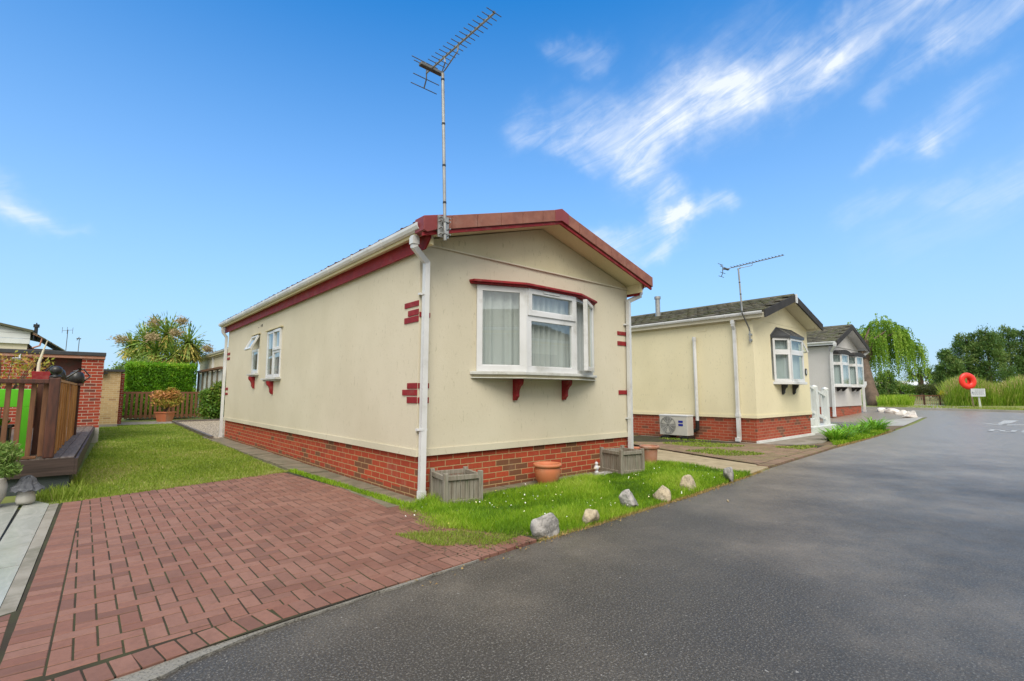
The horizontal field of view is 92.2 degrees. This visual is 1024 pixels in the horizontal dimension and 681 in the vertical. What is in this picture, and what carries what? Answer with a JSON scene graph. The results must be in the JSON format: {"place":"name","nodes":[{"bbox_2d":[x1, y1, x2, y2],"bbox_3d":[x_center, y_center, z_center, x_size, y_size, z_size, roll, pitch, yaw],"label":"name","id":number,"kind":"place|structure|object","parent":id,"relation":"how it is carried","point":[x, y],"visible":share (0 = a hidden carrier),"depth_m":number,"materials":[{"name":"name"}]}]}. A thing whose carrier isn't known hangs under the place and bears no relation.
{"place":"outdoors","nodes":[
{"label":"outdoors","id":0,"kind":"place"},
{"bbox_2d":[0,509,19,540],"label":"ground","id":1,"kind":"structure","parent":0,"point":[13,518],"depth_m":4.76,"materials":[{"name":"black soil"}]},
{"bbox_2d":[0,501,48,607],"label":"patio slabs","id":2,"kind":"structure","parent":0,"point":[17,538],"depth_m":4.26,"materials":[{"name":"concrete"}]},
{"bbox_2d":[0,476,7,502],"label":"plant pot","id":3,"kind":"object","parent":2,"relation":"on","point":[3,487],"visible":0.89,"depth_m":5.27,"materials":[{"name":"white ceramic"}]},
{"bbox_2d":[0,440,24,478],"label":"conifer plant","id":4,"kind":"object","parent":3,"relation":"on","point":[9,467],"visible":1,"depth_m":5.33,"materials":[{"name":"green plant"}]},
{"bbox_2d":[10,475,44,504],"bbox_3d":[-5.348,1.640,5.434,0.279,0.302,0.275,5,-8,-41],"label":"stone mushroom","id":5,"kind":"object","parent":2,"relation":"on","point":[26,487],"visible":1,"depth_m":5.38,"materials":[{"name":"grey stone"}]},
{"bbox_2d":[0,323,64,350],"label":"clad building","id":6,"kind":"structure","parent":0,"point":[12,335],"depth_m":18.53,"materials":[{"name":"white wood"}]},
{"bbox_2d":[0,348,105,442],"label":"brick shed","id":7,"kind":"structure","parent":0,"point":[90,363],"depth_m":12.42,"materials":[{"name":"brick"}]},
{"bbox_2d":[117,421,171,424],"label":"path","id":8,"kind":"structure","parent":0,"point":[140,423],"depth_m":20.22,"materials":[{"name":"concrete"}]},
{"bbox_2d":[148,387,184,421],"bbox_3d":[-14.959,2.749,21.352,1.389,1.504,0.882,5,-8,-41],"label":"potted shrub","id":9,"kind":"object","parent":8,"relation":"on","point":[173,396],"visible":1,"depth_m":21.22,"materials":[{"name":"orange plant"}]},
{"bbox_2d":[18,423,287,508],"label":"lawn","id":10,"kind":"structure","parent":0,"point":[79,469],"depth_m":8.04,"materials":[{"name":"green plant"}]},
{"bbox_2d":[35,467,108,501],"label":"grass","id":11,"kind":"structure","parent":10,"relation":"on","point":[78,480],"depth_m":5.88,"materials":[{"name":"green plant"}]},
{"bbox_2d":[0,472,539,680],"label":"block paving","id":12,"kind":"structure","parent":0,"point":[46,582],"depth_m":3.51,"materials":[{"name":"red brick"}]},
{"bbox_2d":[49,470,519,545],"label":"moss tufts","id":13,"kind":"object","parent":12,"relation":"on","point":[423,539],"visible":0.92,"depth_m":4.18,"materials":[{"name":"green plant"}]},
{"bbox_2d":[410,516,528,548],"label":"weeds","id":14,"kind":"object","parent":12,"relation":"on","point":[459,538],"visible":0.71,"depth_m":4.23,"materials":[{"name":"green plant"}]},
{"bbox_2d":[390,518,568,555],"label":"soil crumbs","id":15,"kind":"object","parent":12,"relation":"on","point":[469,542],"visible":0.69,"depth_m":4.04,"materials":[{"name":"brown soil"}]},
{"bbox_2d":[0,395,941,503],"bbox_3d":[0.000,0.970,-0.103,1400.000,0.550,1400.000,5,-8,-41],"label":"ground","id":16,"kind":"structure","parent":0,"point":[9,499],"depth_m":22.55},
{"bbox_2d":[0,614,10,646],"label":"block paving","id":17,"kind":"structure","parent":16,"relation":"on","point":[3,623],"depth_m":2.60,"materials":[{"name":"red brick"}]},
{"bbox_2d":[0,503,58,615],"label":"edging strip","id":18,"kind":"object","parent":16,"relation":"on","point":[12,599],"visible":0.82,"depth_m":3.47,"materials":[{"name":"concrete"}]},
{"bbox_2d":[5,426,94,496],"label":"timber deck","id":19,"kind":"structure","parent":16,"relation":"on","point":[62,465],"depth_m":6.30,"materials":[{"name":"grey wood"}]},
{"bbox_2d":[0,424,14,442],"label":"dark crate","id":20,"kind":"object","parent":19,"relation":"on","point":[9,431],"visible":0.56,"depth_m":6.41,"materials":[{"name":"black plastic"}]},
{"bbox_2d":[0,389,36,456],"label":"green trough","id":21,"kind":"object","parent":19,"relation":"on","point":[24,415],"visible":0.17,"depth_m":6.42,"materials":[{"name":"paint"}]},
{"bbox_2d":[0,350,53,417],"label":"shrub","id":22,"kind":"object","parent":19,"relation":"on","point":[25,367],"visible":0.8,"depth_m":8.86,"materials":[{"name":"orange plant"}]},
{"bbox_2d":[0,366,77,459],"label":"deck fence","id":23,"kind":"object","parent":19,"relation":"on","point":[49,428],"visible":0.97,"depth_m":6.29,"materials":[{"name":"brown wood"}]},
{"bbox_2d":[73,383,82,434],"bbox_3d":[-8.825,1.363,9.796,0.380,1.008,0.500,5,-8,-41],"label":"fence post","id":24,"kind":"object","parent":19,"relation":"on","point":[77,407],"visible":0.43,"depth_m":9.77,"materials":[{"name":"brown wood"}]},
{"bbox_2d":[65,369,90,383],"bbox_3d":[-8.788,0.707,9.832,0.584,0.302,0.248,5,-8,-41],"label":"watering can","id":25,"kind":"object","parent":24,"relation":"on","point":[78,377],"visible":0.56,"depth_m":9.82,"materials":[{"name":"black plastic"}]},
{"bbox_3d":[-7.635,1.107,7.401,1.230,1.010,1.100,5,-8,-41],"label":"garden table","id":26,"kind":"object","parent":19,"relation":"on","visible":0},
{"bbox_2d":[31,340,50,378],"bbox_3d":[-7.208,0.304,7.566,0.218,0.621,0.260,5,-8,-41],"label":"red planter","id":27,"kind":"object","parent":26,"relation":"on","point":[37,374],"visible":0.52,"depth_m":7.48,"materials":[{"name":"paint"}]},
{"bbox_2d":[45,366,81,379],"bbox_3d":[-7.073,0.516,7.754,0.463,0.239,0.196,5,-8,-41],"label":"watering can","id":28,"kind":"object","parent":26,"relation":"on","point":[63,375],"visible":0.45,"depth_m":7.73,"materials":[{"name":"black plastic"}]},
{"bbox_2d":[99,369,124,426],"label":"brick outbuilding","id":29,"kind":"structure","parent":16,"relation":"on","point":[112,398],"depth_m":18.09,"materials":[{"name":"brick"}]},
{"bbox_2d":[107,356,152,373],"bbox_3d":[-18.934,1.850,24.357,2.073,2.339,1.319,5,-8,-41],"label":"bush","id":30,"kind":"object","parent":16,"relation":"on","point":[119,366],"visible":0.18,"depth_m":24.23,"materials":[{"name":"green plant"}]},
{"bbox_2d":[122,359,197,417],"bbox_3d":[-17.287,2.332,24.172,2.929,2.793,1.801,5,-8,-41],"label":"hedge","id":31,"kind":"object","parent":16,"relation":"on","point":[142,376],"visible":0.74,"depth_m":23.51,"materials":[{"name":"green plant"}]},
{"bbox_2d":[106,311,215,364],"bbox_3d":[-19.684,1.216,27.426,5.826,6.043,3.211,-1,-6,13],"label":"palm tree","id":32,"kind":"object","parent":16,"relation":"on","point":[154,343],"visible":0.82,"depth_m":27.27,"materials":[{"name":"green plant"}]},
{"bbox_2d":[121,392,223,418],"bbox_3d":[-15.864,3.049,23.152,4.260,1.350,0.210,5,-8,-41],"label":"picket fence","id":33,"kind":"object","parent":16,"relation":"on","point":[140,415],"visible":0.46,"depth_m":22.44,"materials":[{"name":"brown wood"}]},
{"bbox_2d":[179,420,224,437],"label":"gravel","id":34,"kind":"structure","parent":16,"relation":"on","point":[210,427],"depth_m":17.76,"materials":[{"name":"beige gravel"}]},
{"bbox_2d":[172,419,219,438],"bbox_3d":[-9.860,3.109,17.917,3.580,0.120,9.750,5,-8,-41],"label":"edging board","id":35,"kind":"object","parent":34,"relation":"on","point":[199,432],"visible":0.64,"depth_m":17.50,"materials":[{"name":"grey wood"}]},
{"bbox_2d":[195,366,222,416],"bbox_3d":[-16.183,2.774,26.182,0.240,2.500,7.000,5,-8,-41],"label":"balustrade","id":36,"kind":"object","parent":16,"relation":"on","point":[205,380],"visible":0.38,"depth_m":26.63,"materials":[{"name":"white paint"}]},
{"bbox_2d":[195,380,225,418],"bbox_3d":[-13.486,2.783,22.942,2.190,2.053,1.182,5,-8,-41],"label":"bush","id":37,"kind":"object","parent":16,"relation":"on","point":[210,404],"visible":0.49,"depth_m":22.48,"materials":[{"name":"green plant"}]},
{"bbox_2d":[197,347,227,412],"bbox_3d":[-14.633,2.234,28.235,4.792,4.250,9.814,5,-8,-41],"label":"park home","id":38,"kind":"object","parent":16,"relation":"on","point":[213,359],"visible":0.12,"depth_m":26.91,"materials":[{"name":"brick"}]},
{"bbox_2d":[202,437,601,507],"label":"path slabs","id":39,"kind":"structure","parent":16,"relation":"on","point":[282,462],"depth_m":7.51,"materials":[{"name":"beige concrete"}]},
{"bbox_2d":[288,468,409,506],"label":"grass","id":40,"kind":"structure","parent":39,"relation":"on","point":[379,496],"depth_m":6.19,"materials":[{"name":"green plant"}]},
{"bbox_2d":[218,209,652,499],"bbox_3d":[-2.898,0.533,10.997,4.578,3.975,11.069,5,-8,-41],"label":"park home","id":41,"kind":"object","parent":16,"relation":"on","point":[496,348],"visible":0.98,"depth_m":6.96,"materials":[{"name":"beige paint"}]},
{"bbox_2d":[244,333,260,387],"bbox_3d":[-5.941,0.473,11.335,0.334,1.255,0.680,5,-8,-41],"label":"side window","id":42,"kind":"structure","parent":41,"relation":"in","point":[254,373],"depth_m":11.28,"materials":[{"name":"white plastic"}]},
{"bbox_2d":[260,325,282,393],"bbox_3d":[-4.967,0.429,10.260,0.265,1.375,1.140,5,-8,-41],"label":"side window","id":43,"kind":"structure","parent":41,"relation":"in","point":[277,331],"depth_m":10.23,"materials":[{"name":"white plastic"}]},
{"bbox_2d":[411,7,500,240],"bbox_3d":[-0.617,-2.301,5.364,0.394,2.255,1.327,5,-8,-41],"label":"tv aerial","id":44,"kind":"object","parent":41,"relation":"attached to","point":[443,228],"visible":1,"depth_m":5.65,"materials":[{"name":"metal"}]},
{"bbox_2d":[469,279,596,399],"bbox_3d":[0.500,0.060,6.984,2.508,1.563,0.458,5,-8,-41],"label":"bow window","id":45,"kind":"structure","parent":41,"relation":"in","point":[524,330],"depth_m":6.69,"materials":[{"name":"white plastic"}]},
{"bbox_2d":[537,429,894,540],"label":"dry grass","id":46,"kind":"structure","parent":16,"relation":"on","point":[674,500],"depth_m":5.55,"materials":[{"name":"green plant"}]},
{"bbox_2d":[631,294,822,443],"bbox_3d":[4.268,0.959,16.997,4.132,4.400,10.420,5,-8,-41],"label":"park home","id":47,"kind":"object","parent":16,"relation":"on","point":[715,372],"visible":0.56,"depth_m":13.20,"materials":[{"name":"paint"}]},
{"bbox_2d":[718,254,782,341],"bbox_3d":[5.940,-1.017,12.204,0.360,2.115,1.544,5,-8,-41],"label":"tv aerial","id":48,"kind":"object","parent":47,"relation":"attached to","point":[727,269],"visible":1,"depth_m":12.26,"materials":[{"name":"metal"}]},
{"bbox_2d":[770,327,807,394],"bbox_3d":[7.589,0.561,13.385,1.886,1.806,0.496,5,-8,-41],"label":"bay window","id":49,"kind":"structure","parent":47,"relation":"in","point":[785,353],"depth_m":13.07,"materials":[{"name":"white plastic"}]},
{"bbox_2d":[810,385,836,432],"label":"entrance steps","id":50,"kind":"structure","parent":16,"relation":"on","point":[815,393],"depth_m":15.68,"materials":[{"name":"white paint"}]},
{"bbox_2d":[806,324,869,417],"bbox_3d":[13.139,1.875,27.416,5.325,4.550,10.234,5,-8,-41],"label":"park home","id":51,"kind":"object","parent":16,"relation":"on","point":[835,355],"visible":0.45,"depth_m":23.09,"materials":[{"name":"paint"}]},
{"bbox_2d":[829,350,852,390],"bbox_3d":[15.418,1.410,23.054,2.070,1.930,0.477,5,-8,-41],"label":"bay window","id":52,"kind":"structure","parent":51,"relation":"in","point":[840,376],"depth_m":22.68,"materials":[{"name":"white plastic"}]},
{"bbox_2d":[846,352,865,390],"bbox_3d":[17.135,1.567,24.531,2.070,1.930,0.477,5,-8,-41],"label":"bay window","id":53,"kind":"structure","parent":51,"relation":"in","point":[854,361],"depth_m":24.15,"materials":[{"name":"white plastic"}]},
{"bbox_2d":[874,370,899,395],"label":"tree","id":54,"kind":"object","parent":16,"relation":"on","point":[886,389],"visible":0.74,"depth_m":41.58,"materials":[{"name":"green plant"}]},
{"bbox_2d":[847,313,931,405],"bbox_3d":[25.504,1.215,33.544,5.419,6.713,7.422,-1,-6,13],"label":"willow tree","id":55,"kind":"object","parent":16,"relation":"on","point":[880,342],"visible":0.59,"depth_m":33.00,"materials":[{"name":"green plant"}]},
{"bbox_2d":[884,408,899,412],"bbox_3d":[18.868,3.563,24.468,0.558,0.399,0.672,1,-6,-8],"label":"rock","id":56,"kind":"object","parent":16,"relation":"on","point":[891,410],"visible":0.59,"depth_m":24.29,"materials":[{"name":"white stone"}]},
{"bbox_2d":[895,410,906,414],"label":"rock","id":57,"kind":"object","parent":16,"relation":"on","point":[902,412],"visible":0.62,"depth_m":23.35,"materials":[{"name":"white stone"}]},
{"bbox_2d":[890,381,916,394],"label":"bush","id":58,"kind":"object","parent":16,"relation":"on","point":[904,387],"visible":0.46,"depth_m":44.92,"materials":[{"name":"green plant"}]},
{"bbox_2d":[902,414,917,417],"bbox_3d":[17.464,3.342,21.611,0.564,0.195,0.436,-4,-7,32],"label":"rock","id":59,"kind":"object","parent":16,"relation":"on","point":[909,416],"visible":0.83,"depth_m":21.48,"materials":[{"name":"white stone"}]},
{"bbox_2d":[914,382,940,400],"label":"bush","id":60,"kind":"object","parent":16,"relation":"on","point":[926,388],"visible":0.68,"depth_m":43.23,"materials":[{"name":"green plant"}]},
{"bbox_2d":[861,407,1023,412],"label":"kerb","id":61,"kind":"structure","parent":16,"relation":"on","point":[990,410],"depth_m":25.15,"materials":[{"name":"concrete"}]},
{"bbox_2d":[925,347,967,394],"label":"tree","id":62,"kind":"object","parent":16,"relation":"on","point":[950,363],"visible":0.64,"depth_m":47.64,"materials":[{"name":"green plant"}]},
{"bbox_2d":[949,332,997,380],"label":"tree","id":63,"kind":"object","parent":16,"relation":"on","point":[963,349],"visible":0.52,"depth_m":48.47,"materials":[{"name":"green plant"}]},
{"bbox_2d":[934,374,1023,406],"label":"reeds","id":64,"kind":"object","parent":16,"relation":"on","point":[958,395],"visible":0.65,"depth_m":28.30,"materials":[{"name":"green plant"}]},
{"bbox_2d":[942,374,1023,395],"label":"reed plumes","id":65,"kind":"object","parent":64,"relation":"on","point":[992,387],"visible":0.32,"depth_m":28.72,"materials":[{"name":"plant"}]},
{"bbox_2d":[965,323,1021,383],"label":"tree","id":66,"kind":"object","parent":16,"relation":"on","point":[990,345],"visible":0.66,"depth_m":47.50,"materials":[{"name":"green plant"}]},
{"bbox_2d":[992,324,1023,383],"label":"tree","id":67,"kind":"object","parent":16,"relation":"on","point":[1009,336],"visible":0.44,"depth_m":49.62,"materials":[{"name":"green plant"}]},
{"bbox_2d":[1011,326,1023,374],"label":"tree","id":68,"kind":"object","parent":16,"relation":"on","point":[1021,337],"visible":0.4,"depth_m":49.51,"materials":[{"name":"green plant"}]},
{"bbox_2d":[0,0,1023,388],"label":"sky","id":69,"kind":"structure","parent":0,"point":[201,161],"materials":[{"name":"blue"}]},
{"bbox_2d":[399,459,754,544],"bbox_3d":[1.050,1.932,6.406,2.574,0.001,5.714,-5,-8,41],"label":"ground","id":70,"kind":"structure","parent":0,"point":[593,524],"depth_m":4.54,"materials":[{"name":"green plant"}]},
{"bbox_2d":[429,466,482,505],"bbox_3d":[-0.643,1.668,5.644,0.470,0.380,0.470,3,-7,-29],"label":"wooden planter","id":71,"kind":"object","parent":70,"relation":"on","point":[445,485],"visible":0.77,"depth_m":5.51,"materials":[{"name":"grey wood"}]},
{"bbox_2d":[530,513,559,537],"bbox_3d":[0.281,1.653,4.334,0.280,0.281,0.165,5,-8,-41],"label":"boulder","id":72,"kind":"object","parent":70,"relation":"on","point":[547,524],"visible":0.8,"depth_m":4.26,"materials":[{"name":"grey stone"}]},
{"bbox_2d":[533,461,561,483],"bbox_3d":[0.474,1.790,6.576,0.386,0.297,0.386,5,-8,-41],"label":"terracotta pot","id":73,"kind":"object","parent":70,"relation":"on","point":[545,471],"visible":0.89,"depth_m":6.45,"materials":[{"name":"ceramic"}]},
{"bbox_2d":[402,467,736,523],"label":"daisies","id":74,"kind":"object","parent":70,"relation":"on","point":[560,494],"visible":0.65,"depth_m":5.45,"materials":[{"name":"plant"}]},
{"bbox_2d":[582,508,599,522],"bbox_3d":[0.755,1.705,4.726,0.152,0.200,0.218,-4,-7,33],"label":"boulder","id":75,"kind":"object","parent":70,"relation":"on","point":[590,515],"visible":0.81,"depth_m":4.66,"materials":[{"name":"beige stone"}]},
{"bbox_2d":[600,445,644,474],"bbox_3d":[1.728,1.880,7.737,0.490,0.403,0.490,4,-7,-31],"label":"wooden planter","id":76,"kind":"object","parent":70,"relation":"on","point":[622,460],"visible":0.81,"depth_m":7.60,"materials":[{"name":"grey wood"}]},
{"bbox_2d":[619,489,637,507],"bbox_3d":[1.277,1.758,5.340,0.197,0.309,0.247,-4,-7,32],"label":"boulder","id":77,"kind":"object","parent":70,"relation":"on","point":[626,496],"visible":0.64,"depth_m":5.26,"materials":[{"name":"grey stone"}]},
{"bbox_2d":[639,444,659,463],"bbox_3d":[2.343,1.970,8.382,0.336,0.362,0.336,5,-8,-41],"label":"terracotta pot","id":78,"kind":"object","parent":70,"relation":"on","point":[650,451],"visible":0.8,"depth_m":8.27,"materials":[{"name":"orange ceramic"}]},
{"bbox_2d":[653,485,670,502],"bbox_3d":[1.746,1.797,5.718,0.205,0.215,0.215,1,-6,-8],"label":"boulder","id":79,"kind":"object","parent":70,"relation":"on","point":[662,492],"visible":0.8,"depth_m":5.66,"materials":[{"name":"beige stone"}]},
{"bbox_2d":[679,475,695,491],"bbox_3d":[2.240,1.849,6.245,0.171,0.294,0.245,-5,-8,37],"label":"boulder","id":80,"kind":"object","parent":70,"relation":"on","point":[688,480],"visible":0.53,"depth_m":6.19,"materials":[{"name":"beige stone"}]},
{"bbox_2d":[723,467,733,481],"bbox_3d":[3.071,1.921,6.983,0.142,0.266,0.388,-2,-7,20],"label":"boulder","id":81,"kind":"object","parent":70,"relation":"on","point":[728,473],"visible":0.79,"depth_m":6.86,"materials":[{"name":"grey stone"}]},
{"bbox_2d":[156,408,1023,680],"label":"road","id":82,"kind":"structure","parent":0,"point":[897,555],"depth_m":3.04,"materials":[{"name":"grey asphalt"}]},
{"bbox_2d":[110,559,478,680],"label":"kerb","id":83,"kind":"structure","parent":82,"relation":"on","point":[160,670],"depth_m":2.41,"materials":[{"name":"grey concrete"}]},
{"bbox_2d":[415,465,776,585],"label":"leaf litter","id":84,"kind":"object","parent":82,"relation":"on","point":[599,523],"visible":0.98,"depth_m":4.49,"materials":[{"name":"brown plant"}]},
{"bbox_2d":[984,418,1023,432],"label":"road markings","id":85,"kind":"object","parent":82,"relation":"on","point":[1004,422],"visible":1,"depth_m":18.12,"materials":[{"name":"paint"}]},
{"bbox_2d":[657,449,767,475],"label":"path","id":86,"kind":"structure","parent":0,"point":[663,455],"depth_m":8.82,"materials":[{"name":"beige concrete"}]},
{"bbox_2d":[633,435,824,463],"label":"ground","id":87,"kind":"structure","parent":0,"point":[639,438],"depth_m":12.39,"materials":[{"name":"brown soil"}]},
{"bbox_2d":[659,414,694,439],"bbox_3d":[4.431,2.334,13.256,0.370,0.672,0.860,5,-8,-41],"label":"air conditioner","id":88,"kind":"object","parent":87,"relation":"on","point":[674,425],"visible":0.92,"depth_m":13.09,"materials":[{"name":"white plastic"}]},
{"bbox_2d":[642,432,827,444],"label":"path","id":89,"kind":"structure","parent":0,"point":[817,438],"depth_m":12.42,"materials":[{"name":"concrete"}]},
{"bbox_2d":[633,433,886,468],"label":"ground","id":90,"kind":"structure","parent":0,"point":[828,443],"depth_m":11.95,"materials":[{"name":"soil"}]},
{"bbox_2d":[634,442,836,467],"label":"block paving","id":91,"kind":"structure","parent":90,"relation":"on","point":[772,453],"depth_m":10.20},
{"bbox_2d":[636,437,819,455],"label":"weeds","id":92,"kind":"object","parent":91,"relation":"on","point":[715,451],"visible":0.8,"depth_m":10.98,"materials":[{"name":"green plant"}]},
{"bbox_2d":[817,426,856,440],"bbox_3d":[8.397,2.419,12.785,1.126,0.429,1.070,5,-8,-41],"label":"strap leaf plant","id":93,"kind":"object","parent":90,"relation":"on","point":[835,434],"visible":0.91,"depth_m":12.61,"materials":[{"name":"green plant"}]},
{"bbox_2d":[826,426,860,436],"bbox_3d":[8.962,2.507,13.383,1.024,0.378,0.958,5,-8,-41],"label":"strap leaf plant","id":94,"kind":"object","parent":90,"relation":"on","point":[852,435],"visible":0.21,"depth_m":13.40,"materials":[{"name":"green plant"}]},
{"bbox_2d":[831,421,865,433],"bbox_3d":[9.811,2.583,14.332,1.041,0.430,0.992,-3,-7,26],"label":"strap leaf plant","id":95,"kind":"object","parent":90,"relation":"on","point":[851,428],"visible":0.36,"depth_m":14.34,"materials":[{"name":"green plant"}]},
{"bbox_2d":[826,428,889,444],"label":"grass","id":96,"kind":"structure","parent":90,"relation":"on","point":[860,435],"depth_m":13.57,"materials":[{"name":"green plant"}]},
{"bbox_2d":[820,411,891,430],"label":"driveway","id":97,"kind":"structure","parent":0,"point":[840,423],"depth_m":19.34,"materials":[{"name":"concrete"}]},
{"bbox_2d":[847,424,907,429],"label":"ground","id":98,"kind":"structure","parent":0,"point":[892,427],"depth_m":17.31,"materials":[{"name":"grey concrete"}]},
{"bbox_2d":[847,422,875,433],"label":"strap leaf plant","id":99,"kind":"object","parent":98,"relation":"on","point":[864,428],"visible":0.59,"depth_m":14.99,"materials":[{"name":"green plant"}]},
{"bbox_2d":[854,416,894,430],"bbox_3d":[11.636,2.676,15.768,1.409,0.549,1.427,5,-8,-41],"label":"strap leaf plant","id":100,"kind":"object","parent":98,"relation":"on","point":[879,424],"visible":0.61,"depth_m":15.62,"materials":[{"name":"green plant"}]},
{"bbox_2d":[875,394,915,406],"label":"long grass","id":101,"kind":"structure","parent":0,"point":[894,399],"depth_m":29.50,"materials":[{"name":"green plant"}]},
{"bbox_2d":[870,417,922,425],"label":"path","id":102,"kind":"structure","parent":0,"point":[901,422],"depth_m":19.70,"materials":[{"name":"concrete"}]},
{"bbox_2d":[900,364,935,399],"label":"tree","id":103,"kind":"object","parent":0,"point":[920,379],"visible":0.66,"depth_m":51.67,"materials":[{"name":"green plant"}]},
{"bbox_2d":[909,404,967,407],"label":"path","id":104,"kind":"structure","parent":0,"point":[934,405],"depth_m":29.13,"materials":[{"name":"concrete"}]},
{"bbox_2d":[909,395,944,404],"bbox_3d":[25.445,3.611,29.818,2.202,0.677,0.118,-3,-7,25],"label":"footbridge railing","id":105,"kind":"object","parent":104,"relation":"on","point":[925,403],"visible":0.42,"depth_m":29.90,"materials":[{"name":"beige wood"}]},
{"bbox_2d":[861,404,1023,409],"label":"ground","id":106,"kind":"structure","parent":0,"point":[1020,407],"depth_m":27.21,"materials":[{"name":"green plant"}]},
{"bbox_2d":[959,373,976,406],"bbox_3d":[24.939,2.721,26.953,0.948,1.921,0.289,0,-6,0],"label":"life ring","id":107,"kind":"object","parent":106,"relation":"on","point":[971,383],"visible":0.99,"depth_m":26.89,"materials":[{"name":"red plastic"}]},
{"bbox_2d":[971,389,985,407],"bbox_3d":[25.114,3.125,26.566,0.760,1.047,0.173,0,-6,0],"label":"safety sign","id":108,"kind":"object","parent":106,"relation":"on","point":[978,392],"visible":0.98,"depth_m":26.52,"materials":[{"name":"white metal"}]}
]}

